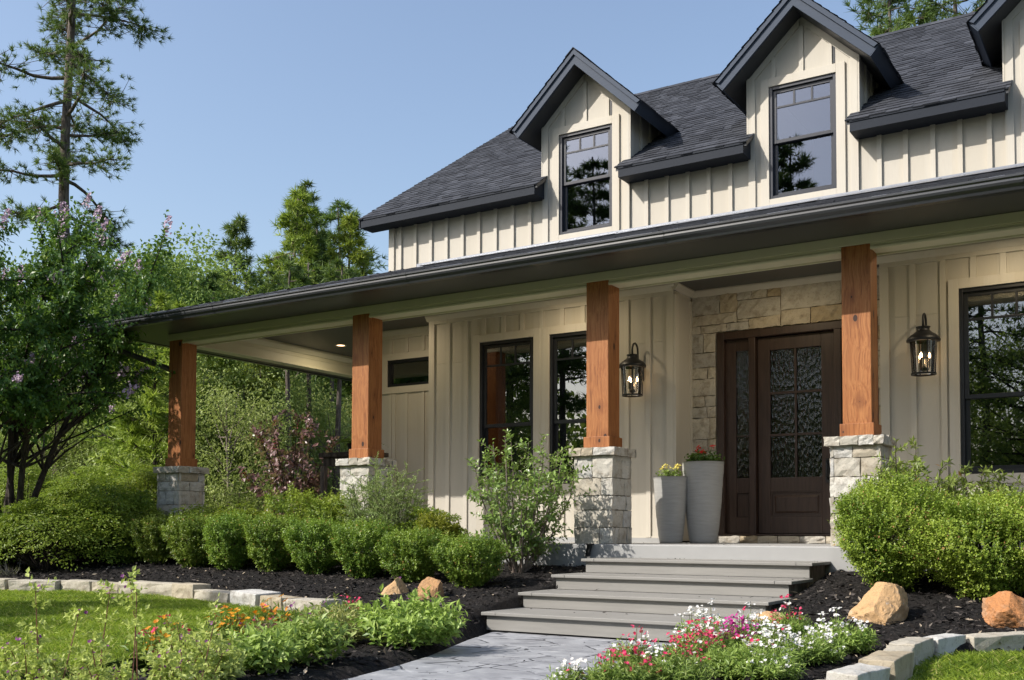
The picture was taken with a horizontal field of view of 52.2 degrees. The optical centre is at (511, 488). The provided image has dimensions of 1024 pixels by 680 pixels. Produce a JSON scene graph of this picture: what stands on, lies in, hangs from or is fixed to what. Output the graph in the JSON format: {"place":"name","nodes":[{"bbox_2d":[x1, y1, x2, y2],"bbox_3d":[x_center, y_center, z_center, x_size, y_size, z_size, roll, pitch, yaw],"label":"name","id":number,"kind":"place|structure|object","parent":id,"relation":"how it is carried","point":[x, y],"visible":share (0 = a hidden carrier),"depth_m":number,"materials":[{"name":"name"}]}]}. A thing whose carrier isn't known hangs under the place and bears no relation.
{"place":"outdoors","nodes":[
{"label":"outdoors","id":0,"kind":"place"},
{"bbox_2d":[0,588,304,676],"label":"grass","id":1,"kind":"structure","parent":0,"point":[16,607],"depth_m":8.39,"materials":[{"name":"plant"}]},
{"bbox_2d":[0,0,984,448],"label":"sky","id":2,"kind":"structure","parent":0,"point":[363,101],"materials":[{"name":"blue"}]},
{"bbox_2d":[344,631,672,679],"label":"path","id":3,"kind":"structure","parent":0,"point":[497,654],"depth_m":6.82,"materials":[{"name":"stone"}]},
{"bbox_2d":[481,557,830,641],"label":"porch steps","id":4,"kind":"structure","parent":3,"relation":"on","point":[572,593],"depth_m":8.78,"materials":[{"name":"concrete"}]},
{"bbox_2d":[0,542,1023,679],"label":"mulch bed","id":5,"kind":"object","parent":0,"point":[477,629],"visible":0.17,"depth_m":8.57,"materials":[{"name":"wood"}]},
{"bbox_2d":[0,652,84,679],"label":"sage plant","id":6,"kind":"object","parent":5,"relation":"on","point":[41,671],"visible":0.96,"depth_m":4.32,"materials":[{"name":"green plant"}]},
{"bbox_2d":[0,567,93,679],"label":"sage plant","id":7,"kind":"object","parent":5,"relation":"on","point":[31,652],"visible":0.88,"depth_m":4.53,"materials":[{"name":"green plant"}]},
{"bbox_2d":[0,496,118,570],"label":"layered shrub","id":8,"kind":"object","parent":5,"relation":"on","point":[39,516],"visible":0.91,"depth_m":13.20,"materials":[{"name":"green plant"}]},
{"bbox_2d":[33,635,141,679],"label":"sage plant","id":9,"kind":"object","parent":5,"relation":"on","point":[85,671],"visible":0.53,"depth_m":4.83,"materials":[{"name":"green plant"}]},
{"bbox_2d":[0,188,181,567],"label":"crape myrtle","id":10,"kind":"object","parent":5,"relation":"on","point":[48,328],"visible":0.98,"depth_m":13.64,"materials":[{"name":"green plant"}]},
{"bbox_2d":[51,492,144,566],"bbox_3d":[-5.385,0.552,13.776,1.334,1.016,1.480,1,-3,-30],"label":"layered shrub","id":11,"kind":"object","parent":5,"relation":"on","point":[107,513],"visible":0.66,"depth_m":13.49,"materials":[{"name":"green plant"}]},
{"bbox_2d":[62,565,157,679],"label":"sage plant","id":12,"kind":"object","parent":5,"relation":"on","point":[123,671],"visible":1,"depth_m":4.56,"materials":[{"name":"green plant"}]},
{"bbox_2d":[76,482,156,557],"bbox_3d":[-5.398,0.493,14.411,1.520,1.185,1.400,-1,-3,32],"label":"layered shrub","id":13,"kind":"object","parent":5,"relation":"on","point":[132,499],"visible":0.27,"depth_m":14.27,"materials":[{"name":"green plant"}]},
{"bbox_2d":[103,512,146,563],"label":"boxwood","id":14,"kind":"object","parent":5,"relation":"on","point":[128,543],"visible":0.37,"depth_m":13.58,"materials":[{"name":"green plant"}]},
{"bbox_2d":[130,514,178,564],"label":"boxwood","id":15,"kind":"object","parent":5,"relation":"on","point":[151,550],"visible":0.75,"depth_m":13.13,"materials":[{"name":"green plant"}]},
{"bbox_2d":[114,614,205,668],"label":"coneflower","id":16,"kind":"object","parent":5,"relation":"on","point":[155,638],"visible":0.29,"depth_m":5.99,"materials":[{"name":"green plant"}]},
{"bbox_2d":[141,593,224,679],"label":"sage plant","id":17,"kind":"object","parent":5,"relation":"on","point":[183,669],"visible":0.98,"depth_m":4.86,"materials":[{"name":"green plant"}]},
{"bbox_2d":[158,512,220,567],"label":"boxwood","id":18,"kind":"object","parent":5,"relation":"on","point":[187,528],"visible":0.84,"depth_m":12.63,"materials":[{"name":"green plant"}]},
{"bbox_2d":[142,623,240,679],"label":"sage plant","id":19,"kind":"object","parent":5,"relation":"on","point":[210,658],"visible":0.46,"depth_m":5.11,"materials":[{"name":"green plant"}]},
{"bbox_2d":[137,620,247,679],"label":"pale shrublet","id":20,"kind":"object","parent":5,"relation":"on","point":[236,669],"visible":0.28,"depth_m":5.43,"materials":[{"name":"green plant"}]},
{"bbox_2d":[192,605,263,641],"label":"coneflower","id":21,"kind":"object","parent":5,"relation":"on","point":[223,625],"visible":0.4,"depth_m":6.62,"materials":[{"name":"orange plant"}]},
{"bbox_2d":[198,508,259,569],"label":"boxwood","id":22,"kind":"object","parent":5,"relation":"on","point":[236,558],"visible":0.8,"depth_m":12.21,"materials":[{"name":"green plant"}]},
{"bbox_2d":[222,620,312,674],"bbox_3d":[-1.430,0.895,5.880,0.554,0.322,0.540,-1,-3,32],"label":"pale shrublet","id":23,"kind":"object","parent":5,"relation":"on","point":[262,650],"visible":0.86,"depth_m":5.78,"materials":[{"name":"green plant"}]},
{"bbox_2d":[242,510,300,571],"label":"boxwood","id":24,"kind":"object","parent":5,"relation":"on","point":[267,559],"visible":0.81,"depth_m":11.80,"materials":[{"name":"green plant"}]},
{"bbox_2d":[242,595,307,629],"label":"coneflower","id":25,"kind":"object","parent":5,"relation":"on","point":[264,617],"visible":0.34,"depth_m":7.23,"materials":[{"name":"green plant"}]},
{"bbox_2d":[259,481,337,564],"bbox_3d":[-2.571,0.432,12.531,0.983,1.039,0.905,-1,-3,32],"label":"shrub","id":26,"kind":"object","parent":5,"relation":"on","point":[303,500],"visible":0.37,"depth_m":12.45,"materials":[{"name":"green plant"}]},
{"bbox_2d":[266,601,357,665],"bbox_3d":[-1.225,0.879,6.302,0.589,0.405,0.528,0,-2,-4],"label":"pale shrublet","id":27,"kind":"object","parent":5,"relation":"on","point":[320,633],"visible":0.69,"depth_m":6.22,"materials":[{"name":"green plant"}]},
{"bbox_2d":[279,514,347,574],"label":"boxwood","id":28,"kind":"object","parent":5,"relation":"on","point":[310,536],"visible":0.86,"depth_m":11.34,"materials":[{"name":"green plant"}]},
{"bbox_2d":[288,596,371,644],"bbox_3d":[-1.268,0.924,7.329,0.631,0.343,0.637,-1,-3,32],"label":"pale shrublet","id":29,"kind":"object","parent":5,"relation":"on","point":[341,615],"visible":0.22,"depth_m":7.28,"materials":[{"name":"green plant"}]},
{"bbox_2d":[303,489,368,562],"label":"shrub","id":30,"kind":"object","parent":5,"relation":"on","point":[328,506],"visible":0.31,"depth_m":12.14,"materials":[{"name":"green plant"}]},
{"bbox_2d":[328,515,397,578],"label":"boxwood","id":31,"kind":"object","parent":5,"relation":"on","point":[358,538],"visible":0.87,"depth_m":10.84,"materials":[{"name":"green plant"}]},
{"bbox_2d":[331,452,433,566],"bbox_3d":[-1.394,0.247,11.726,1.081,1.322,1.230,-1,-3,32],"label":"feathery shrub","id":32,"kind":"object","parent":5,"relation":"on","point":[378,504],"visible":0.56,"depth_m":11.58,"materials":[{"name":"green plant"}]},
{"bbox_2d":[347,576,470,649],"bbox_3d":[-0.701,0.846,7.170,0.781,0.494,0.870,-1,-3,32],"label":"pale shrublet","id":33,"kind":"object","parent":5,"relation":"on","point":[434,622],"visible":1,"depth_m":7.03,"materials":[{"name":"green plant"}]},
{"bbox_2d":[373,525,451,582],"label":"boxwood","id":34,"kind":"object","parent":5,"relation":"on","point":[418,543],"visible":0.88,"depth_m":10.28,"materials":[{"name":"green plant"}]},
{"bbox_2d":[408,508,461,570],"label":"shrub","id":35,"kind":"object","parent":5,"relation":"on","point":[440,521],"visible":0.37,"depth_m":10.99,"materials":[{"name":"green plant"}]},
{"bbox_2d":[428,530,509,587],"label":"boxwood","id":36,"kind":"object","parent":5,"relation":"on","point":[485,551],"visible":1,"depth_m":9.74,"materials":[{"name":"green plant"}]},
{"bbox_2d":[464,429,596,572],"bbox_3d":[0.081,0.132,10.653,1.351,1.514,1.406,-1,-3,32],"label":"flowering shrub","id":37,"kind":"object","parent":5,"relation":"on","point":[528,526],"visible":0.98,"depth_m":10.50,"materials":[{"name":"green plant"}]},
{"bbox_2d":[542,657,598,679],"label":"dianthus","id":38,"kind":"object","parent":5,"relation":"on","point":[566,674],"visible":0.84,"depth_m":5.45,"materials":[{"name":"white plant"}]},
{"bbox_2d":[580,647,660,679],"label":"dianthus","id":39,"kind":"object","parent":5,"relation":"on","point":[616,671],"visible":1,"depth_m":4.99,"materials":[{"name":"green plant"}]},
{"bbox_2d":[600,625,664,670],"bbox_3d":[0.635,0.849,5.435,0.383,0.278,0.408,-1,-3,32],"label":"dianthus","id":40,"kind":"object","parent":5,"relation":"on","point":[628,649],"visible":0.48,"depth_m":5.41,"materials":[{"name":"green plant"}]},
{"bbox_2d":[637,641,718,679],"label":"dianthus","id":41,"kind":"object","parent":5,"relation":"on","point":[666,668],"visible":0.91,"depth_m":5.06,"materials":[{"name":"green plant"}]},
{"bbox_2d":[660,620,728,672],"bbox_3d":[0.969,0.856,5.588,0.388,0.298,0.403,0,-2,-2],"label":"dianthus","id":42,"kind":"object","parent":5,"relation":"on","point":[695,642],"visible":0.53,"depth_m":5.56,"materials":[{"name":"green plant"}]},
{"bbox_2d":[667,598,730,643],"bbox_3d":[1.165,0.824,6.291,0.424,0.329,0.454,1,-2,-13],"label":"dianthus","id":43,"kind":"object","parent":5,"relation":"on","point":[698,613],"visible":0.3,"depth_m":6.30,"materials":[{"name":"white plant"}]},
{"bbox_2d":[696,644,767,679],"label":"dianthus","id":44,"kind":"object","parent":5,"relation":"on","point":[724,665],"visible":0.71,"depth_m":5.27,"materials":[{"name":"green plant"}]},
{"bbox_2d":[713,611,762,650],"bbox_3d":[1.310,0.848,6.044,0.410,0.288,0.383,-1,-3,32],"label":"dianthus","id":45,"kind":"object","parent":5,"relation":"on","point":[734,632],"visible":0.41,"depth_m":6.01,"materials":[{"name":"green plant"}]},
{"bbox_2d":[729,633,807,679],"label":"dianthus","id":46,"kind":"object","parent":5,"relation":"on","point":[783,665],"visible":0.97,"depth_m":5.17,"materials":[{"name":"green plant"}]},
{"bbox_2d":[728,618,815,666],"bbox_3d":[1.406,0.842,5.672,0.482,0.269,0.455,-1,-3,32],"label":"dianthus","id":47,"kind":"object","parent":5,"relation":"on","point":[767,642],"visible":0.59,"depth_m":5.63,"materials":[{"name":"white plant"}]},
{"bbox_2d":[766,594,814,642],"bbox_3d":[1.705,0.822,6.478,0.361,0.343,0.374,-1,-3,32],"label":"dianthus","id":48,"kind":"object","parent":5,"relation":"on","point":[797,624],"visible":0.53,"depth_m":6.44,"materials":[{"name":"green plant"}]},
{"bbox_2d":[784,625,849,664],"bbox_3d":[1.689,0.870,5.807,0.363,0.227,0.371,-1,-3,32],"label":"dianthus","id":49,"kind":"object","parent":5,"relation":"on","point":[828,648],"visible":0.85,"depth_m":5.74,"materials":[{"name":"green plant"}]},
{"bbox_2d":[804,607,880,653],"bbox_3d":[1.952,0.841,6.201,0.440,0.282,0.456,-1,-3,32],"label":"dianthus","id":50,"kind":"object","parent":5,"relation":"on","point":[856,639],"visible":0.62,"depth_m":6.12,"materials":[{"name":"green plant"}]},
{"bbox_2d":[826,663,890,679],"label":"edging stone","id":51,"kind":"object","parent":5,"relation":"on","point":[859,671],"visible":1,"depth_m":4.65,"materials":[{"name":"stone"}]},
{"bbox_2d":[847,582,908,624],"bbox_3d":[2.623,0.908,7.475,0.406,0.488,0.454,-2,-3,40],"label":"boulder","id":52,"kind":"object","parent":5,"relation":"on","point":[883,602],"visible":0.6,"depth_m":7.34,"materials":[{"name":"stone"}]},
{"bbox_2d":[858,650,913,679],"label":"edging stone","id":53,"kind":"object","parent":5,"relation":"on","point":[900,664],"visible":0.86,"depth_m":5.08,"materials":[{"name":"stone"}]},
{"bbox_2d":[827,467,961,591],"bbox_3d":[3.051,0.343,8.297,1.090,1.017,1.088,-1,-3,32],"label":"boxwood","id":54,"kind":"object","parent":5,"relation":"on","point":[869,559],"visible":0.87,"depth_m":8.15,"materials":[{"name":"green plant"}]},
{"bbox_2d":[830,435,958,578],"bbox_3d":[3.275,0.183,8.848,1.101,1.249,0.934,0,-2,3],"label":"flowering shrub","id":55,"kind":"object","parent":5,"relation":"on","point":[895,465],"visible":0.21,"depth_m":8.76,"materials":[{"name":"green plant"}]},
{"bbox_2d":[889,637,934,665],"bbox_3d":[2.303,0.975,6.035,0.171,0.218,0.496,-2,-4,32],"label":"edging stone","id":56,"kind":"object","parent":5,"relation":"on","point":[924,647],"visible":0.48,"depth_m":5.95,"materials":[{"name":"stone"}]},
{"bbox_2d":[894,485,1023,601],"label":"boxwood","id":57,"kind":"object","parent":5,"relation":"on","point":[975,518],"visible":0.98,"depth_m":7.67,"materials":[{"name":"green plant"}]},
{"bbox_2d":[932,462,1022,557],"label":"flowering shrub","id":58,"kind":"object","parent":5,"relation":"on","point":[951,482],"visible":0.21,"depth_m":8.44,"materials":[{"name":"green plant"}]},
{"bbox_2d":[965,631,1023,651],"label":"edging stone","id":59,"kind":"object","parent":5,"relation":"on","point":[989,641],"visible":0.43,"depth_m":6.50,"materials":[{"name":"stone"}]},
{"bbox_2d":[982,591,1023,627],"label":"boulder","id":60,"kind":"object","parent":5,"relation":"on","point":[1003,609],"visible":0.88,"depth_m":6.92,"materials":[{"name":"stone"}]},
{"bbox_3d":[-2.110,1.129,9.408,0.260,0.104,0.844,2,-3,-42],"label":"edging stone","id":61,"kind":"object","parent":5,"relation":"on","visible":0},
{"bbox_2d":[230,589,280,607],"bbox_3d":[-2.393,1.021,9.755,0.281,0.146,0.494,0,0,-42],"label":"edging stone","id":62,"kind":"object","parent":61,"relation":"on","point":[249,597],"visible":0.68,"depth_m":9.64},
{"bbox_2d":[904,647,1023,679],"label":"grass","id":63,"kind":"structure","parent":0,"point":[986,665],"depth_m":5.71,"materials":[{"name":"plant"}]},
{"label":"yard ground","id":64,"kind":"structure","parent":0,"visible":0},
{"bbox_2d":[0,460,70,546],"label":"hedge shrub","id":65,"kind":"object","parent":64,"relation":"on","point":[33,475],"visible":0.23,"depth_m":17.00,"materials":[{"name":"green plant"}]},
{"bbox_2d":[0,380,100,502],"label":"understory tree","id":66,"kind":"object","parent":64,"relation":"on","point":[71,454],"visible":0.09,"depth_m":26.69,"materials":[{"name":"green plant"}]},
{"bbox_2d":[15,378,112,493],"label":"understory tree","id":67,"kind":"object","parent":64,"relation":"on","point":[65,448],"visible":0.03,"depth_m":27.04,"materials":[{"name":"green plant"}]},
{"bbox_2d":[31,465,119,526],"bbox_3d":[-6.820,0.306,16.925,1.892,1.394,1.883,-1,-3,32],"label":"hedge shrub","id":68,"kind":"object","parent":64,"relation":"on","point":[72,486],"visible":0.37,"depth_m":16.59,"materials":[{"name":"green plant"}]},
{"bbox_2d":[0,0,172,476],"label":"pine tree","id":69,"kind":"object","parent":64,"relation":"on","point":[75,59],"visible":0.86,"depth_m":28.13,"materials":[{"name":"green plant"}]},
{"bbox_2d":[100,462,160,538],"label":"hedge shrub","id":70,"kind":"object","parent":64,"relation":"on","point":[149,475],"visible":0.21,"depth_m":16.30,"materials":[{"name":"green plant"}]},
{"bbox_2d":[47,239,222,473],"bbox_3d":[-10.537,-2.734,30.390,6.255,9.131,6.352,-1,-3,32],"label":"oak tree","id":71,"kind":"object","parent":64,"relation":"on","point":[174,277],"visible":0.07,"depth_m":30.20,"materials":[{"name":"green plant"}]},
{"bbox_2d":[69,287,224,503],"bbox_3d":[-7.861,-1.532,23.112,3.029,5.855,3.176,0,-2,15],"label":"young pine","id":72,"kind":"object","parent":64,"relation":"on","point":[153,401],"visible":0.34,"depth_m":22.71,"materials":[{"name":"green plant"}]},
{"bbox_2d":[68,222,255,471],"bbox_3d":[-10.877,-3.376,33.272,7.187,10.646,8.155,0,-2,0],"label":"oak tree","id":73,"kind":"object","parent":64,"relation":"on","point":[197,268],"visible":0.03,"depth_m":33.21,"materials":[{"name":"green plant"}]},
{"bbox_2d":[115,357,261,507],"bbox_3d":[-7.335,-0.790,24.000,3.391,4.478,3.599,2,-3,-38],"label":"understory tree","id":74,"kind":"object","parent":64,"relation":"on","point":[160,435],"visible":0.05,"depth_m":23.31,"materials":[{"name":"green plant"}]},
{"bbox_2d":[163,229,263,298],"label":"oak tree","id":75,"kind":"object","parent":64,"relation":"on","point":[234,267],"depth_m":36.62,"materials":[{"name":"green plant"}]},
{"bbox_2d":[120,347,306,509],"bbox_3d":[-7.082,-1.238,25.077,4.498,5.598,4.238,0,-2,15],"label":"understory tree","id":76,"kind":"object","parent":64,"relation":"on","point":[266,383],"visible":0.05,"depth_m":24.47,"materials":[{"name":"green plant"}]},
{"bbox_2d":[149,354,280,508],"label":"young pine","id":77,"kind":"object","parent":64,"relation":"on","point":[221,362],"visible":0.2,"depth_m":23.67,"materials":[{"name":"green plant"}]},
{"bbox_2d":[156,367,304,516],"bbox_3d":[-5.921,-0.667,22.053,3.052,4.031,3.239,1,-2,-13],"label":"understory tree","id":78,"kind":"object","parent":64,"relation":"on","point":[226,490],"visible":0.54,"depth_m":21.71,"materials":[{"name":"green plant"}]},
{"bbox_2d":[207,211,257,295],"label":"pine tree","id":79,"kind":"object","parent":64,"relation":"on","point":[236,226],"visible":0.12,"depth_m":38.21,"materials":[{"name":"green plant"}]},
{"bbox_2d":[150,354,317,513],"bbox_3d":[-6.148,-0.908,24.029,3.824,4.758,3.603,2,-3,-42],"label":"understory tree","id":80,"kind":"object","parent":64,"relation":"on","point":[273,392],"visible":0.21,"depth_m":23.56,"materials":[{"name":"green plant"}]},
{"bbox_2d":[208,364,313,514],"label":"tree","id":81,"kind":"object","parent":64,"relation":"on","point":[276,379],"visible":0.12,"depth_m":24.83,"materials":[{"name":"green plant"}]},
{"bbox_2d":[205,362,335,505],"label":"understory tree","id":82,"kind":"object","parent":64,"relation":"on","point":[299,396],"visible":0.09,"depth_m":25.71,"materials":[{"name":"green plant"}]},
{"bbox_2d":[262,253,312,488],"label":"pine tree","id":83,"kind":"object","parent":64,"relation":"on","point":[289,263],"visible":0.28,"depth_m":23.98,"materials":[{"name":"green plant"}]},
{"bbox_2d":[238,409,339,519],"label":"purple leaf tree","id":84,"kind":"object","parent":64,"relation":"on","point":[276,465],"visible":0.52,"depth_m":19.46,"materials":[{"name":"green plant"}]},
{"bbox_2d":[253,184,351,411],"bbox_3d":[-7.162,-4.145,34.338,5.178,11.888,5.696,-1,-3,32],"label":"pine tree","id":85,"kind":"object","parent":64,"relation":"on","point":[290,220],"visible":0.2,"depth_m":34.14,"materials":[{"name":"green plant"}]},
{"bbox_2d":[290,256,330,517],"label":"pine tree","id":86,"kind":"object","parent":64,"relation":"on","point":[316,268],"visible":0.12,"depth_m":26.02,"materials":[{"name":"green plant"}]},
{"bbox_2d":[291,379,351,506],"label":"understory tree","id":87,"kind":"object","parent":64,"relation":"on","point":[344,433],"visible":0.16,"depth_m":25.85,"materials":[{"name":"green plant"}]},
{"bbox_2d":[286,197,388,272],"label":"pine tree","id":88,"kind":"object","parent":64,"relation":"on","point":[334,214],"visible":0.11,"depth_m":37.99,"materials":[{"name":"green plant"}]},
{"bbox_2d":[320,254,361,516],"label":"pine tree","id":89,"kind":"object","parent":64,"relation":"on","point":[331,275],"visible":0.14,"depth_m":25.10,"materials":[{"name":"green plant"}]},
{"bbox_2d":[316,210,378,418],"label":"pine tree","id":90,"kind":"object","parent":64,"relation":"on","point":[357,256],"visible":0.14,"depth_m":34.62,"materials":[{"name":"green plant"}]},
{"bbox_2d":[83,0,1023,618],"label":"house","id":91,"kind":"structure","parent":64,"relation":"on","point":[779,234],"depth_m":12.29,"materials":[{"name":"beige"}]},
{"bbox_2d":[319,452,388,509],"bbox_3d":[-2.193,0.108,14.443,0.840,1.200,0.500,-1,-3,32],"label":"console table","id":92,"kind":"object","parent":91,"relation":"on","point":[329,458],"visible":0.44,"depth_m":14.43,"materials":[{"name":"brown wood"}]},
{"bbox_2d":[382,350,428,394],"bbox_3d":[-1.325,-1.657,14.838,1.245,0.575,0.114,-1,-3,32],"label":"transom window","id":93,"kind":"structure","parent":91,"relation":"in","point":[388,360],"depth_m":14.96,"materials":[{"name":"beige wood"}]},
{"bbox_2d":[472,328,539,493],"bbox_3d":[-0.048,-0.970,13.364,1.016,2.056,0.136,-1,-3,32],"label":"window","id":94,"kind":"structure","parent":91,"relation":"in","point":[480,427],"depth_m":13.45,"materials":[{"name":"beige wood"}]},
{"bbox_2d":[542,323,586,491],"bbox_3d":[0.840,-0.990,12.805,1.016,2.056,0.136,-1,-3,32],"label":"window","id":95,"kind":"structure","parent":91,"relation":"in","point":[551,336],"depth_m":12.98,"materials":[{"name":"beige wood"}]},
{"bbox_2d":[619,343,645,396],"bbox_3d":[1.412,-1.395,12.198,0.324,0.639,0.362,-1,-3,32],"label":"wall lantern","id":96,"kind":"object","parent":91,"relation":"attached to","point":[632,361],"depth_m":12.17,"materials":[{"name":"black metal"}]},
{"bbox_2d":[653,476,686,542],"bbox_3d":[1.759,0.237,11.592,0.388,0.737,0.388,-1,-3,32],"label":"planter","id":97,"kind":"object","parent":91,"relation":"on","point":[670,493],"visible":0.98,"depth_m":11.45,"materials":[{"name":"concrete"}]},
{"bbox_2d":[681,461,723,543],"bbox_3d":[2.120,0.156,11.605,0.472,0.902,0.472,-1,-3,32],"label":"planter","id":98,"kind":"object","parent":91,"relation":"on","point":[704,494],"visible":0.98,"depth_m":11.44,"materials":[{"name":"concrete"}]},
{"bbox_2d":[758,331,834,533],"bbox_3d":[3.211,-0.623,11.856,0.880,2.265,0.124,-1,-3,32],"label":"door","id":99,"kind":"structure","parent":91,"relation":"in","point":[796,372],"depth_m":11.89,"materials":[{"name":"brown wood"}]},
{"bbox_2d":[906,313,940,376],"bbox_3d":[4.128,-1.456,10.488,0.324,0.639,0.362,-1,-3,32],"label":"wall lantern","id":100,"kind":"object","parent":91,"relation":"attached to","point":[926,338],"depth_m":10.47,"materials":[{"name":"black metal"}]},
{"bbox_2d":[948,271,1023,483],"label":"window","id":101,"kind":"structure","parent":91,"relation":"in","point":[959,290],"depth_m":10.45,"materials":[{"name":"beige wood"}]},
{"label":"ground","id":102,"kind":"structure","parent":0,"visible":0},
{"bbox_2d":[842,0,941,36],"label":"pine tree","id":103,"kind":"object","parent":102,"relation":"on","point":[889,7],"visible":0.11,"depth_m":29.65,"materials":[{"name":"green plant"}]},
{"bbox_2d":[863,0,984,32],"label":"pine tree","id":104,"kind":"object","parent":102,"relation":"on","point":[943,14],"visible":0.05,"depth_m":32.03,"materials":[{"name":"green plant"}]},
{"bbox_3d":[-3.979,1.203,11.383,0.888,0.104,0.260,-2,-3,36],"label":"edging stone","id":105,"kind":"object","parent":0,"visible":0},
{"bbox_2d":[118,580,174,596],"bbox_3d":[-3.866,1.078,11.318,0.925,0.149,0.262,-1,-3,32],"label":"edging stone","id":106,"kind":"object","parent":105,"relation":"on","point":[163,588],"visible":0.47,"depth_m":11.18,"materials":[{"name":"stone"}]},
{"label":"right lawn","id":107,"kind":"structure","parent":0,"visible":0},
{"bbox_2d":[925,633,965,656],"bbox_3d":[2.621,0.994,6.369,0.395,0.209,0.146,2,-3,-42],"label":"edging stone","id":108,"kind":"object","parent":107,"relation":"on","point":[947,642],"visible":0.41,"depth_m":6.31,"materials":[{"name":"stone"}]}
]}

